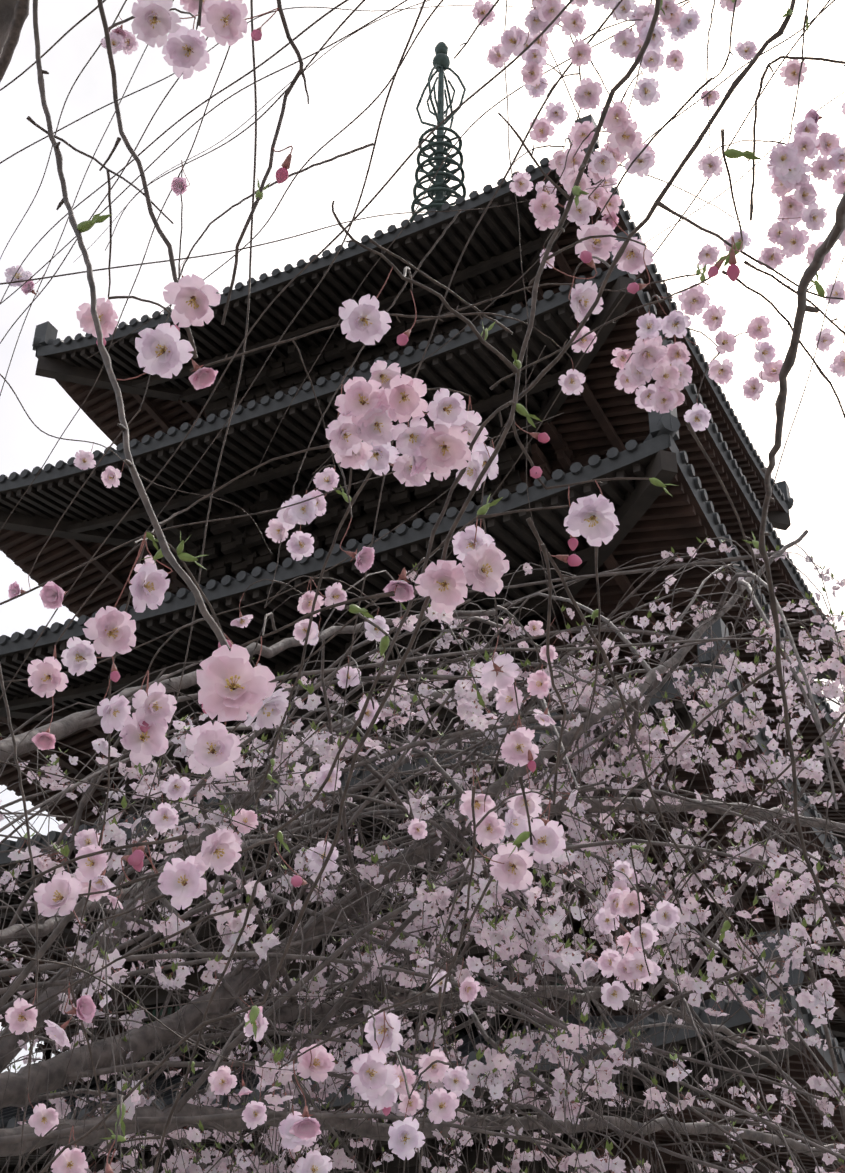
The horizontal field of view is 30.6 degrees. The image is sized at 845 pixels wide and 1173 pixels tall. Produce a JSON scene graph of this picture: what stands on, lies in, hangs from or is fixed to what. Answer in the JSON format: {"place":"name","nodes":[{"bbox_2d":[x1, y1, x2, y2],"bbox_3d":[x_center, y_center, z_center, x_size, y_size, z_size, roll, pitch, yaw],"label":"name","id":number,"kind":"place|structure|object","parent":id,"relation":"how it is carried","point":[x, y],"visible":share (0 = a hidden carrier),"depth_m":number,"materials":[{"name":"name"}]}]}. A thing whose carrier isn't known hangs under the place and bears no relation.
{"place":"outdoors","nodes":[
{"label":"outdoors","id":0,"kind":"place"},
{"bbox_2d":[0,0,844,1072],"label":"sky","id":1,"kind":"structure","parent":0,"point":[341,84],"materials":[{"name":"white"}]},
{"label":"ground","id":2,"kind":"structure","parent":0,"visible":0},
{"bbox_2d":[0,42,844,1172],"bbox_3d":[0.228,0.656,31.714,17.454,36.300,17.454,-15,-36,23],"label":"pagoda","id":3,"kind":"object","parent":2,"relation":"on","point":[600,426],"visible":0.33,"depth_m":26.32,"materials":[{"name":"wood"}]},
{"bbox_2d":[0,0,844,1172],"bbox_3d":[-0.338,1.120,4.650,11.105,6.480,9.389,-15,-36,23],"label":"weeping cherry tree","id":4,"kind":"object","parent":2,"relation":"on","point":[140,1042],"visible":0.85,"depth_m":5.40,"materials":[{"name":"pink plant"}]},
{"bbox_2d":[0,0,844,1172],"bbox_3d":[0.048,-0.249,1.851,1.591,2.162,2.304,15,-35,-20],"label":"cherry blossom branches","id":5,"kind":"object","parent":4,"relation":"attached to","point":[232,684],"visible":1,"depth_m":1.15,"materials":[{"name":"pink plant"}]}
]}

